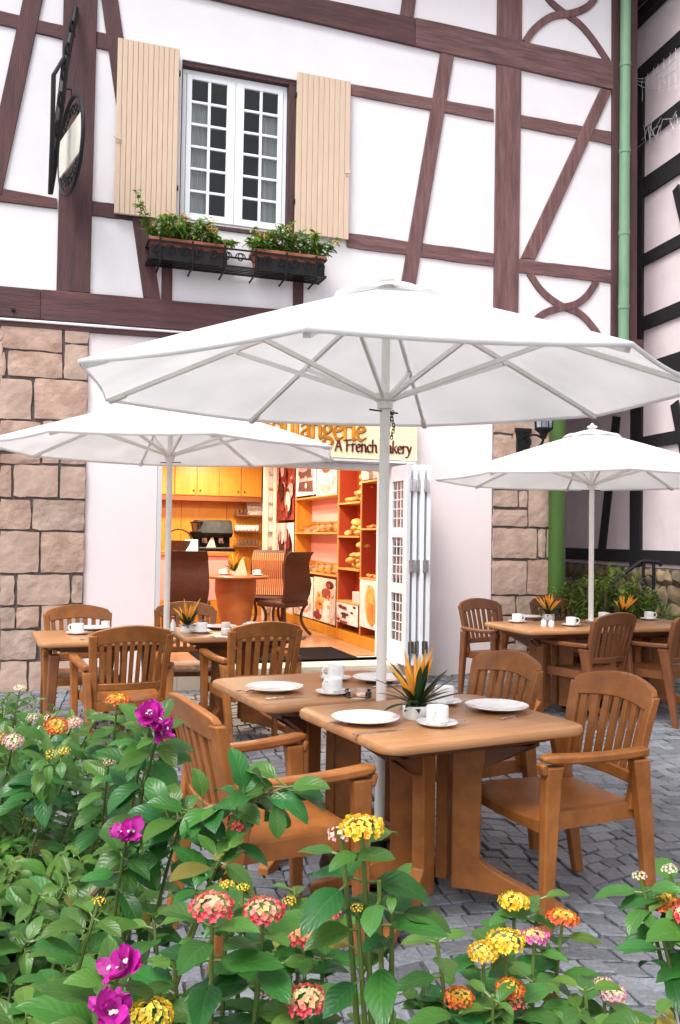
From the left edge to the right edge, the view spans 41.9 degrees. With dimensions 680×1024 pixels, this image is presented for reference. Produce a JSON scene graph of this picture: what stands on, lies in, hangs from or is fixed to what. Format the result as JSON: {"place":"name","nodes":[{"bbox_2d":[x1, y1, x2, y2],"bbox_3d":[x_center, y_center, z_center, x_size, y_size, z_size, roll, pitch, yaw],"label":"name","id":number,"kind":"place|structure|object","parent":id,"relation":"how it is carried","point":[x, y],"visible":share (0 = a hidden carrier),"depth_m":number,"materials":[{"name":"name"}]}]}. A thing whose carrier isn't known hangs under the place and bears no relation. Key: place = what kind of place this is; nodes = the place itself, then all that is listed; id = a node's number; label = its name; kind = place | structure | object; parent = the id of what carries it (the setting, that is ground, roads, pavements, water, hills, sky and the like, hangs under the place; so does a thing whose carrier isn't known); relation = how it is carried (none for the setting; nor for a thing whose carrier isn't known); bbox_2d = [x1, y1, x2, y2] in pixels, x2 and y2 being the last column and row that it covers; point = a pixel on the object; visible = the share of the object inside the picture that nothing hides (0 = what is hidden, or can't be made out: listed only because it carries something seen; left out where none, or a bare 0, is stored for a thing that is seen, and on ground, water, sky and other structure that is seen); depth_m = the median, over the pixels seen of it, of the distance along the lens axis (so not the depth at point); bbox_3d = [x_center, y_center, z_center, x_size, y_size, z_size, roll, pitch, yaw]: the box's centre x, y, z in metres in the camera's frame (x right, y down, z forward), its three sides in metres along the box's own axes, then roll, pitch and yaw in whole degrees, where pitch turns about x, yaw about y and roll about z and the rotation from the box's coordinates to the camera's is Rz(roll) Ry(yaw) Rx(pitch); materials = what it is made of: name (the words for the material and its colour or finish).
{"place":"outdoors","nodes":[
{"label":"outdoors","id":0,"kind":"place"},
{"bbox_2d":[189,647,358,662],"bbox_3d":[-0.720,1.501,9.347,1.620,0.012,0.950,1,-2,-18],"label":"door mat","id":1,"kind":"object","parent":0,"point":[318,653],"depth_m":9.34,"materials":[{"name":"black rubber"}]},
{"bbox_2d":[0,655,679,1023],"bbox_3d":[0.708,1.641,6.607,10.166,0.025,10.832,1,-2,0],"label":"cobble paving","id":2,"kind":"structure","parent":0,"point":[608,858],"depth_m":3.81,"materials":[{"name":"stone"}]},
{"bbox_2d":[40,604,127,730],"bbox_3d":[-1.918,1.153,6.564,0.601,0.893,0.633,2,-2,-23],"label":"armchair","id":3,"kind":"object","parent":2,"relation":"on","point":[77,612],"visible":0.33,"depth_m":6.73,"materials":[{"name":"brown wood"}]},
{"bbox_2d":[33,630,175,740],"bbox_3d":[-1.661,1.225,6.191,0.900,0.735,0.770,2,-2,-22],"label":"table","id":4,"kind":"object","parent":2,"relation":"on","point":[58,640],"visible":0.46,"depth_m":5.83,"materials":[{"name":"brown wood"}]},
{"bbox_2d":[69,625,173,772],"bbox_3d":[-1.367,1.133,5.593,0.601,0.893,0.633,2,-2,-24],"label":"armchair","id":5,"kind":"object","parent":2,"relation":"on","point":[157,686],"visible":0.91,"depth_m":5.38,"materials":[{"name":"brown wood"}]},
{"bbox_2d":[0,405,333,736],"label":"parasol","id":6,"kind":"object","parent":2,"relation":"on","point":[131,435],"visible":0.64,"depth_m":6.57,"materials":[{"name":"white fabric"}]},
{"bbox_2d":[151,601,216,704],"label":"armchair","id":7,"kind":"object","parent":2,"relation":"on","point":[185,668],"visible":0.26,"depth_m":7.22,"materials":[{"name":"brown wood"}]},
{"bbox_2d":[169,627,305,733],"bbox_3d":[-0.782,1.250,6.567,0.900,0.735,0.770,1,-2,-20],"label":"table","id":8,"kind":"object","parent":2,"relation":"on","point":[245,712],"visible":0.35,"depth_m":6.42,"materials":[{"name":"brown wood"}]},
{"bbox_2d":[172,598,209,632],"bbox_3d":[-1.087,0.751,6.457,0.290,0.246,0.260,-1,-2,44],"label":"flower pot","id":9,"kind":"object","parent":8,"relation":"on","point":[187,618],"visible":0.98,"depth_m":6.42,"materials":[{"name":"ceramic"}]},
{"bbox_2d":[199,621,302,742],"bbox_3d":[-0.587,1.157,5.983,0.601,0.893,0.633,2,-2,-24],"label":"armchair","id":10,"kind":"object","parent":2,"relation":"on","point":[257,631],"visible":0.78,"depth_m":5.76,"materials":[{"name":"brown wood"}]},
{"bbox_2d":[166,692,377,975],"bbox_3d":[-0.286,1.078,3.151,0.633,0.893,0.601,2,-2,-28],"label":"armchair","id":11,"kind":"object","parent":2,"relation":"on","point":[201,731],"visible":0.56,"depth_m":3.02,"materials":[{"name":"brown wood"}]},
{"bbox_2d":[212,670,433,875],"bbox_3d":[-0.080,1.191,4.204,0.900,0.735,0.770,2,-2,-26],"label":"table","id":12,"kind":"object","parent":2,"relation":"on","point":[341,752],"visible":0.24,"depth_m":4.12,"materials":[{"name":"brown wood"}]},
{"bbox_2d":[245,681,302,692],"bbox_3d":[-0.300,0.803,4.047,0.262,0.024,0.262,1,-2,0],"label":"plate","id":13,"kind":"object","parent":12,"relation":"on","point":[277,686],"visible":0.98,"depth_m":4.08,"materials":[{"name":"ceramic"}]},
{"bbox_2d":[315,688,345,695],"bbox_3d":[-0.032,0.809,3.981,0.158,0.016,0.158,1,-2,0],"label":"saucer","id":14,"kind":"object","parent":12,"relation":"on","point":[321,690],"visible":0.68,"depth_m":3.95,"materials":[{"name":"ceramic"}]},
{"bbox_2d":[322,676,342,693],"bbox_3d":[-0.041,0.777,3.979,0.105,0.068,0.085,1,-2,-17],"label":"coffee cup","id":15,"kind":"object","parent":14,"relation":"on","point":[331,684],"visible":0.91,"depth_m":3.95,"materials":[{"name":"ceramic"}]},
{"bbox_2d":[320,674,350,680],"bbox_3d":[-0.022,0.821,4.385,0.158,0.016,0.158,1,-2,0],"label":"saucer","id":16,"kind":"object","parent":12,"relation":"on","point":[345,677],"visible":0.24,"depth_m":4.40,"materials":[{"name":"ceramic"}]},
{"bbox_2d":[322,664,343,677],"bbox_3d":[-0.027,0.789,4.378,0.085,0.068,0.105,0,-2,37],"label":"coffee cup","id":17,"kind":"object","parent":16,"relation":"on","point":[335,670],"visible":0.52,"depth_m":4.36,"materials":[{"name":"ceramic"}]},
{"bbox_2d":[353,672,405,682],"bbox_3d":[0.193,0.820,4.363,0.262,0.024,0.262,1,-2,0],"label":"plate","id":18,"kind":"object","parent":12,"relation":"on","point":[370,677],"visible":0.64,"depth_m":4.40,"materials":[{"name":"ceramic"}]},
{"bbox_2d":[78,273,679,890],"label":"parasol","id":19,"kind":"object","parent":2,"relation":"on","point":[386,351],"visible":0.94,"depth_m":4.07,"materials":[{"name":"white fabric"}]},
{"bbox_2d":[299,694,582,952],"bbox_3d":[0.378,1.178,3.515,0.900,0.735,0.770,2,-2,-27],"label":"table","id":20,"kind":"object","parent":2,"relation":"on","point":[413,749],"visible":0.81,"depth_m":3.45,"materials":[{"name":"brown wood"}]},
{"bbox_2d":[331,709,399,725],"bbox_3d":[0.098,0.790,3.386,0.262,0.024,0.262,1,-2,0],"label":"plate","id":21,"kind":"object","parent":20,"relation":"on","point":[366,717],"visible":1,"depth_m":3.42,"materials":[{"name":"ceramic"}]},
{"bbox_2d":[375,647,463,720],"bbox_3d":[0.311,0.664,3.478,0.378,0.287,0.411,1,-2,6],"label":"flower pot","id":22,"kind":"object","parent":20,"relation":"on","point":[415,703],"visible":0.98,"depth_m":3.45,"materials":[{"name":"ceramic"}]},
{"bbox_2d":[416,717,457,727],"bbox_3d":[0.367,0.797,3.344,0.158,0.016,0.158,1,-2,0],"label":"saucer","id":23,"kind":"object","parent":20,"relation":"on","point":[422,721],"visible":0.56,"depth_m":3.33,"materials":[{"name":"ceramic"}]},
{"bbox_2d":[426,704,448,725],"bbox_3d":[0.359,0.765,3.339,0.105,0.068,0.085,2,-2,-37],"label":"coffee cup","id":24,"kind":"object","parent":23,"relation":"on","point":[437,714],"visible":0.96,"depth_m":3.31,"materials":[{"name":"ceramic"}]},
{"bbox_2d":[427,698,462,704],"bbox_3d":[0.445,0.811,3.791,0.158,0.016,0.158,1,-2,0],"label":"saucer","id":25,"kind":"object","parent":20,"relation":"on","point":[454,702],"visible":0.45,"depth_m":3.77,"materials":[{"name":"ceramic"}]},
{"bbox_2d":[429,685,453,702],"bbox_3d":[0.439,0.779,3.784,0.085,0.068,0.105,0,-2,37],"label":"coffee cup","id":26,"kind":"object","parent":25,"relation":"on","point":[446,699],"visible":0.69,"depth_m":3.76,"materials":[{"name":"ceramic"}]},
{"bbox_2d":[465,698,528,712],"bbox_3d":[0.648,0.807,3.672,0.262,0.024,0.262,1,-2,0],"label":"plate","id":27,"kind":"object","parent":20,"relation":"on","point":[493,705],"visible":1,"depth_m":3.70,"materials":[{"name":"ceramic"}]},
{"bbox_2d":[384,650,542,849],"bbox_3d":[0.592,1.123,4.222,0.633,0.893,0.601,2,-2,-28],"label":"armchair","id":28,"kind":"object","parent":2,"relation":"on","point":[525,666],"visible":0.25,"depth_m":4.29,"materials":[{"name":"brown wood"}]},
{"bbox_2d":[458,598,528,697],"bbox_3d":[1.431,1.249,8.070,0.601,0.893,0.633,2,-2,-32],"label":"armchair","id":29,"kind":"object","parent":2,"relation":"on","point":[497,640],"visible":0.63,"depth_m":8.18,"materials":[{"name":"brown wood"}]},
{"bbox_2d":[485,620,619,718],"bbox_3d":[1.761,1.313,7.401,0.900,0.735,0.770,1,-2,-18],"label":"table","id":30,"kind":"object","parent":2,"relation":"on","point":[530,634],"visible":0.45,"depth_m":7.33,"materials":[{"name":"brown wood"}]},
{"bbox_2d":[534,593,561,619],"bbox_3d":[1.868,0.845,7.915,0.295,0.234,0.260,0,-2,36],"label":"flower pot","id":31,"kind":"object","parent":30,"relation":"on","point":[548,606],"visible":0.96,"depth_m":7.89,"materials":[{"name":"ceramic"}]},
{"bbox_2d":[436,423,679,712],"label":"parasol","id":32,"kind":"object","parent":2,"relation":"on","point":[592,459],"visible":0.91,"depth_m":7.50,"materials":[{"name":"white fabric"}]},
{"bbox_2d":[531,580,599,678],"bbox_3d":[2.335,1.222,9.005,0.977,1.065,0.738,1,-2,0],"label":"garden shrub","id":33,"kind":"object","parent":2,"relation":"on","point":[574,595],"visible":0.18,"depth_m":8.92,"materials":[{"name":"green plant"}]},
{"bbox_2d":[529,595,608,664],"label":"armchair","id":34,"kind":"object","parent":2,"relation":"on","point":[534,603],"visible":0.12,"depth_m":8.85,"materials":[{"name":"brown wood"}]},
{"bbox_2d":[481,671,659,935],"bbox_3d":[0.904,1.109,3.584,0.633,0.893,0.601,2,-2,-23],"label":"armchair","id":35,"kind":"object","parent":2,"relation":"on","point":[552,800],"visible":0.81,"depth_m":3.46,"materials":[{"name":"brown wood"}]},
{"bbox_2d":[537,612,636,729],"bbox_3d":[2.003,1.230,7.126,0.601,0.893,0.633,2,-2,-34],"label":"armchair","id":36,"kind":"object","parent":2,"relation":"on","point":[591,660],"visible":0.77,"depth_m":6.96,"materials":[{"name":"brown wood"}]},
{"bbox_2d":[552,562,671,665],"bbox_3d":[2.727,1.134,9.018,1.324,1.252,0.978,1,-2,0],"label":"garden shrub","id":37,"kind":"object","parent":2,"relation":"on","point":[599,592],"visible":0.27,"depth_m":8.88,"materials":[{"name":"green plant"}]},
{"bbox_2d":[595,559,662,608],"bbox_3d":[3.119,1.149,9.722,0.832,1.270,0.044,1,-2,0],"label":"handrail","id":38,"kind":"object","parent":2,"relation":"on","point":[636,564],"visible":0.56,"depth_m":9.72,"materials":[{"name":"black metal"}]},
{"bbox_2d":[580,619,679,703],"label":"table","id":39,"kind":"object","parent":2,"relation":"on","point":[651,628],"visible":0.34,"depth_m":7.63,"materials":[{"name":"brown wood"}]},
{"bbox_2d":[611,595,638,612],"bbox_3d":[2.576,0.859,8.049,0.246,0.237,0.279,2,-2,-26],"label":"flower pot","id":40,"kind":"object","parent":39,"relation":"on","point":[625,607],"visible":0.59,"depth_m":8.01,"materials":[{"name":"ceramic"}]},
{"bbox_2d":[601,578,679,664],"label":"garden shrub","id":41,"kind":"object","parent":2,"relation":"on","point":[644,605],"visible":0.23,"depth_m":8.85,"materials":[{"name":"green plant"}]},
{"bbox_2d":[609,617,679,728],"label":"armchair","id":42,"kind":"object","parent":2,"relation":"on","point":[664,668],"visible":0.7,"depth_m":6.95,"materials":[{"name":"brown wood"}]},
{"label":"ground","id":43,"kind":"structure","parent":0,"visible":0},
{"bbox_2d":[0,0,642,692],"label":"bakery building","id":44,"kind":"structure","parent":43,"relation":"on","point":[464,150],"depth_m":9.03,"materials":[{"name":"white paint"}]},
{"bbox_2d":[48,6,84,196],"bbox_3d":[-2.412,-3.732,7.861,0.288,2.007,0.876,1,-2,-18],"label":"hanging sign","id":45,"kind":"object","parent":44,"relation":"attached to","point":[66,151],"visible":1,"depth_m":7.75,"materials":[{"name":"black metal"}]},
{"bbox_2d":[170,551,209,622],"bbox_3d":[-1.859,1.015,10.964,0.520,1.074,0.593,1,-2,-4],"label":"rattan chair","id":46,"kind":"object","parent":44,"relation":"on","point":[189,577],"visible":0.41,"depth_m":10.75,"materials":[{"name":"wicker"}]},
{"bbox_2d":[160,550,229,624],"bbox_3d":[-2.313,1.068,12.658,1.369,1.024,0.640,1,-2,-18],"label":"coffee counter","id":47,"kind":"object","parent":44,"relation":"on","point":[217,561],"visible":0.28,"depth_m":12.54,"materials":[{"name":"brown wood"}]},
{"bbox_2d":[171,528,191,550],"bbox_3d":[-2.274,0.391,12.519,0.384,0.322,0.374,1,-2,-18],"label":"bread basket","id":48,"kind":"object","parent":47,"relation":"on","point":[179,545],"visible":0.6,"depth_m":12.37,"materials":[{"name":"wicker"}]},
{"bbox_2d":[193,520,234,551],"bbox_3d":[-1.822,0.342,12.818,0.570,0.450,0.501,1,-2,-18],"label":"espresso machine","id":49,"kind":"object","parent":47,"relation":"on","point":[220,532],"visible":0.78,"depth_m":12.70,"materials":[{"name":"black metal"}]},
{"bbox_2d":[162,466,261,502],"bbox_3d":[-2.190,-0.518,13.815,1.925,0.695,0.378,1,-2,-18],"label":"wall cabinet","id":50,"kind":"object","parent":44,"relation":"attached to","point":[225,484],"depth_m":13.74,"materials":[{"name":"yellow wood"}]},
{"bbox_2d":[175,466,196,494],"bbox_3d":[-2.359,-0.570,13.584,0.328,0.610,0.046,1,-2,-18],"label":"cabinet door","id":51,"kind":"structure","parent":50,"relation":"in","point":[185,477],"depth_m":13.59,"materials":[{"name":"yellow wood"}]},
{"bbox_2d":[197,467,218,495],"bbox_3d":[-2.032,-0.562,13.693,0.336,0.610,0.046,1,-2,-18],"label":"cabinet door","id":52,"kind":"structure","parent":50,"relation":"in","point":[207,477],"depth_m":13.70,"materials":[{"name":"yellow wood"}]},
{"bbox_2d":[219,467,240,495],"bbox_3d":[-1.704,-0.554,13.802,0.333,0.610,0.046,1,-2,-18],"label":"cabinet door","id":53,"kind":"structure","parent":50,"relation":"in","point":[230,477],"depth_m":13.81,"materials":[{"name":"yellow wood"}]},
{"bbox_2d":[241,467,261,496],"bbox_3d":[-1.381,-0.545,13.910,0.319,0.610,0.046,1,-2,-18],"label":"cabinet door","id":54,"kind":"structure","parent":50,"relation":"in","point":[251,477],"depth_m":13.91,"materials":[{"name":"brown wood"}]},
{"bbox_2d":[161,499,270,613],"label":"wood wall panel","id":55,"kind":"structure","parent":44,"relation":"attached to","point":[185,514],"depth_m":14.08,"materials":[{"name":"brown wood"}]},
{"bbox_2d":[234,514,261,516],"bbox_3d":[-1.462,0.059,14.085,0.405,0.025,0.240,1,-2,-18],"label":"cup shelf","id":56,"kind":"object","parent":55,"relation":"attached to","point":[248,515],"visible":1,"depth_m":14.01,"materials":[{"name":"orange wood"}]},
{"bbox_2d":[247,502,262,514],"bbox_3d":[-1.353,-0.051,14.105,0.260,0.200,0.015,1,-10,-18],"label":"picture card","id":57,"kind":"object","parent":56,"relation":"on","point":[254,508],"visible":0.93,"depth_m":14.10,"materials":[{"name":"white paper"}]},
{"bbox_2d":[180,69,286,232],"bbox_3d":[-1.066,-3.582,8.911,1.068,1.541,0.070,1,-2,-18],"label":"window frame","id":58,"kind":"structure","parent":44,"relation":"in","point":[185,71],"depth_m":8.88,"materials":[{"name":"white paint"}]},
{"bbox_2d":[145,237,326,289],"bbox_3d":[-0.996,-2.405,8.631,1.741,0.259,0.293,1,-2,-18],"label":"planter rail","id":59,"kind":"object","parent":44,"relation":"attached to","point":[182,255],"visible":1,"depth_m":8.55,"materials":[{"name":"black metal"}]},
{"bbox_2d":[131,189,240,265],"bbox_3d":[-1.458,-2.693,8.410,1.043,0.601,0.407,1,-2,-18],"label":"window box","id":60,"kind":"object","parent":59,"relation":"on","point":[182,231],"visible":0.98,"depth_m":8.37,"materials":[{"name":"ceramic"}]},
{"bbox_2d":[242,221,341,276],"bbox_3d":[-0.467,-2.607,8.753,1.019,0.476,0.415,1,-2,-18],"label":"window box","id":61,"kind":"object","parent":59,"relation":"on","point":[289,245],"visible":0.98,"depth_m":8.72,"materials":[{"name":"ceramic"}]},
{"bbox_2d":[209,574,269,625],"bbox_3d":[-1.364,1.196,11.569,0.880,0.735,0.880,1,-2,-18],"label":"round table","id":62,"kind":"object","parent":44,"relation":"on","point":[235,596],"visible":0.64,"depth_m":11.36,"materials":[{"name":"brown wood"}]},
{"bbox_2d":[250,550,285,621],"bbox_3d":[-1.031,1.063,12.184,0.520,1.074,0.593,1,-2,8],"label":"rattan chair","id":63,"kind":"object","parent":44,"relation":"on","point":[268,562],"visible":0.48,"depth_m":12.36,"materials":[{"name":"wicker"}]},
{"bbox_2d":[261,467,276,619],"bbox_3d":[-1.066,0.368,13.308,0.196,2.500,0.090,1,-2,-18],"label":"wall panel","id":64,"kind":"object","parent":44,"relation":"on","point":[269,506],"visible":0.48,"depth_m":13.29,"materials":[{"name":"beige paint"}]},
{"bbox_2d":[257,552,313,634],"bbox_3d":[-0.712,1.044,11.368,0.593,1.074,0.520,0,-2,38],"label":"rattan chair","id":65,"kind":"object","parent":44,"relation":"on","point":[297,584],"visible":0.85,"depth_m":11.23,"materials":[{"name":"wicker"}]},
{"bbox_2d":[276,468,294,520],"bbox_3d":[-0.852,-0.518,13.569,0.043,1.286,1.060,1,-2,-18],"label":"food picture","id":66,"kind":"object","parent":44,"relation":"attached to","point":[285,493],"visible":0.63,"depth_m":13.46,"materials":[{"name":"red paper"}]},
{"bbox_2d":[275,469,376,651],"bbox_3d":[-0.147,0.343,11.882,0.295,2.494,4.802,1,-2,-18],"label":"display unit","id":67,"kind":"object","parent":44,"relation":"on","point":[339,547],"visible":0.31,"depth_m":11.15,"materials":[{"name":"brown wood"}]},
{"bbox_2d":[275,523,293,613],"bbox_3d":[-0.866,0.884,13.530,0.028,1.437,1.060,1,-2,-18],"label":"food picture","id":68,"kind":"object","parent":67,"relation":"attached to","point":[284,536],"visible":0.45,"depth_m":13.40,"materials":[{"name":"white paper"}]},
{"bbox_2d":[294,577,313,618],"bbox_3d":[-0.517,1.182,12.490,0.011,0.561,0.955,1,-2,-18],"label":"food picture","id":69,"kind":"object","parent":67,"relation":"attached to","point":[308,611],"visible":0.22,"depth_m":12.18,"materials":[{"name":"white paper"}]},
{"bbox_2d":[296,468,315,496],"bbox_3d":[-0.485,-0.650,12.520,0.018,0.837,1.003,1,-2,-18],"label":"food picture","id":70,"kind":"object","parent":67,"relation":"attached to","point":[305,482],"visible":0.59,"depth_m":12.50,"materials":[{"name":"white paper"}]},
{"bbox_2d":[304,521,337,531],"bbox_3d":[-0.221,0.202,12.091,0.200,0.150,1.789,1,-2,-18],"label":"pastry cover","id":71,"kind":"object","parent":67,"relation":"on","point":[327,525],"visible":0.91,"depth_m":12.28,"materials":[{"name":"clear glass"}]},
{"bbox_2d":[309,560,336,571],"bbox_3d":[-0.229,0.744,12.075,0.200,0.150,1.789,1,-2,-18],"label":"pastry cover","id":72,"kind":"object","parent":67,"relation":"on","point":[324,566],"visible":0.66,"depth_m":12.29,"materials":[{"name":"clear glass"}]},
{"bbox_2d":[313,576,335,625],"bbox_3d":[-0.211,1.147,11.562,0.020,0.572,0.921,1,-2,-19],"label":"food picture","id":73,"kind":"object","parent":67,"relation":"attached to","point":[324,598],"visible":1,"depth_m":11.52,"materials":[{"name":"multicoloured paper"}]},
{"bbox_2d":[317,469,337,495],"bbox_3d":[-0.176,-0.602,11.591,0.019,0.774,0.873,1,-2,-19],"label":"food picture","id":74,"kind":"object","parent":67,"relation":"attached to","point":[326,482],"visible":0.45,"depth_m":11.58,"materials":[{"name":"white paper"}]},
{"bbox_2d":[336,602,357,626],"bbox_3d":[0.077,1.229,10.690,0.020,0.244,0.787,1,-2,-19],"label":"food picture","id":75,"kind":"object","parent":67,"relation":"attached to","point":[346,613],"visible":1,"depth_m":10.66,"materials":[{"name":"white paper"}]},
{"bbox_2d":[359,579,375,629],"bbox_3d":[0.320,1.038,9.993,0.010,0.541,0.565,1,-2,-19],"label":"food picture","id":76,"kind":"object","parent":67,"relation":"attached to","point":[367,601],"visible":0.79,"depth_m":10.01,"materials":[{"name":"white paper"}]},
{"bbox_2d":[261,422,416,464],"bbox_3d":[-0.139,-0.784,8.965,1.953,0.528,0.137,1,-2,-18],"label":"shop sign","id":77,"kind":"object","parent":44,"relation":"attached to","point":[359,444],"visible":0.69,"depth_m":9.01,"materials":[{"name":"beige paint"}]},
{"bbox_2d":[387,464,430,665],"bbox_3d":[0.701,0.528,8.994,0.264,1.985,0.514,1,-2,-18],"label":"folding door","id":78,"kind":"structure","parent":44,"relation":"attached to","point":[408,597],"depth_m":8.81,"materials":[{"name":"grey paint"}]},
{"bbox_2d":[387,464,415,665],"bbox_3d":[0.618,0.526,8.966,0.090,1.985,0.514,1,-2,-18],"label":"door leaf","id":79,"kind":"structure","parent":78,"relation":"in","point":[401,484],"depth_m":8.93,"materials":[{"name":"white paint"}]},
{"bbox_2d":[409,465,420,665],"bbox_3d":[0.686,0.528,8.995,0.090,1.985,0.502,1,-2,-18],"label":"door leaf","id":80,"kind":"structure","parent":78,"relation":"in","point":[414,468],"depth_m":8.78,"materials":[{"name":"white paint"}]},
{"bbox_2d":[415,465,429,664],"bbox_3d":[0.758,0.530,9.013,0.090,1.985,0.514,1,-2,-18],"label":"door leaf","id":81,"kind":"structure","parent":78,"relation":"in","point":[425,483],"depth_m":8.79,"materials":[{"name":"white paint"}]},
{"bbox_2d":[423,465,430,662],"bbox_3d":[0.801,0.531,9.043,0.042,1.985,0.483,1,-2,-18],"label":"door leaf","id":82,"kind":"structure","parent":78,"relation":"in","point":[427,512],"depth_m":8.82,"materials":[{"name":"white paint"}]},
{"bbox_2d":[515,420,553,452],"bbox_3d":[2.113,-0.982,9.510,0.270,0.700,0.510,1,-2,-18],"label":"wall lantern","id":83,"kind":"object","parent":44,"relation":"attached to","point":[523,440],"depth_m":9.67,"materials":[{"name":"black metal"}]},
{"bbox_2d":[547,0,630,664],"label":"downpipe","id":84,"kind":"object","parent":44,"relation":"attached to","point":[556,536],"visible":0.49,"depth_m":10.07,"materials":[{"name":"green metal"}]},
{"bbox_2d":[565,562,679,664],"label":"rubble wall","id":85,"kind":"structure","parent":43,"relation":"on","point":[668,581],"depth_m":10.56,"materials":[{"name":"stone"}]},
{"bbox_2d":[565,0,679,568],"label":"neighbour house","id":86,"kind":"structure","parent":85,"relation":"on","point":[631,528],"depth_m":10.74,"materials":[{"name":"paint"}]},
{"bbox_2d":[637,48,678,147],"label":"fairy light string","id":87,"kind":"object","parent":86,"relation":"attached to","point":[649,127],"visible":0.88,"depth_m":10.62,"materials":[{"name":"white metal"}]},
{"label":"flower bed","id":88,"kind":"structure","parent":0,"visible":0},
{"bbox_2d":[0,684,109,864],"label":"lantana bush","id":89,"kind":"object","parent":88,"relation":"on","point":[39,771],"visible":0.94,"depth_m":1.53,"materials":[{"name":"green plant"}]},
{"bbox_2d":[0,794,121,992],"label":"leafy bush","id":90,"kind":"object","parent":88,"relation":"on","point":[31,883],"visible":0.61,"depth_m":1.28,"materials":[{"name":"green plant"}]},
{"bbox_2d":[0,896,173,1023],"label":"bougainvillea bush","id":91,"kind":"object","parent":88,"relation":"on","point":[90,990],"visible":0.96,"depth_m":0.81,"materials":[{"name":"green plant"}]},
{"bbox_2d":[0,977,175,1023],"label":"leafy bush","id":92,"kind":"object","parent":88,"relation":"on","point":[39,987],"visible":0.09,"depth_m":0.94,"materials":[{"name":"green plant"}]},
{"bbox_2d":[62,693,194,939],"bbox_3d":[-0.438,0.831,1.698,0.232,1.130,1.150,1,-2,-16],"label":"bougainvillea bush","id":93,"kind":"object","parent":88,"relation":"on","point":[117,785],"visible":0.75,"depth_m":1.30,"materials":[{"name":"green plant"}]},
{"bbox_2d":[67,792,267,995],"bbox_3d":[-0.328,0.877,1.315,0.208,1.017,0.752,2,-2,-27],"label":"bougainvillea bush","id":94,"kind":"object","parent":88,"relation":"on","point":[193,868],"visible":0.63,"depth_m":1.11,"materials":[{"name":"green plant"}]},
{"bbox_2d":[72,747,329,972],"bbox_3d":[-0.224,0.838,1.122,0.425,1.084,0.138,0,-2,23],"label":"bush","id":95,"kind":"object","parent":88,"relation":"on","point":[247,799],"visible":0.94,"depth_m":1.10,"materials":[{"name":"green plant"}]},
{"bbox_2d":[129,879,309,1023],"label":"lantana bush","id":96,"kind":"object","parent":88,"relation":"on","point":[221,983],"visible":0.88,"depth_m":0.80,"materials":[{"name":"green plant"}]},
{"bbox_2d":[237,882,360,1023],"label":"lantana bush","id":97,"kind":"object","parent":88,"relation":"on","point":[294,957],"visible":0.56,"depth_m":0.88,"materials":[{"name":"green plant"}]},
{"bbox_2d":[297,813,452,1023],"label":"lantana bush","id":98,"kind":"object","parent":88,"relation":"on","point":[401,886],"visible":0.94,"depth_m":0.71,"materials":[{"name":"green plant"}]},
{"bbox_2d":[396,889,613,1023],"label":"lantana bush","id":99,"kind":"object","parent":88,"relation":"on","point":[480,1001],"visible":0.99,"depth_m":0.91,"materials":[{"name":"green plant"}]},
{"bbox_2d":[540,975,678,1023],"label":"lantana bush","id":100,"kind":"object","parent":88,"relation":"on","point":[585,1008],"visible":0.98,"depth_m":0.90,"materials":[{"name":"green plant"}]},
{"bbox_2d":[593,857,679,1021],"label":"lantana bush","id":101,"kind":"object","parent":88,"relation":"on","point":[662,898],"visible":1,"depth_m":0.96,"materials":[{"name":"green plant"}]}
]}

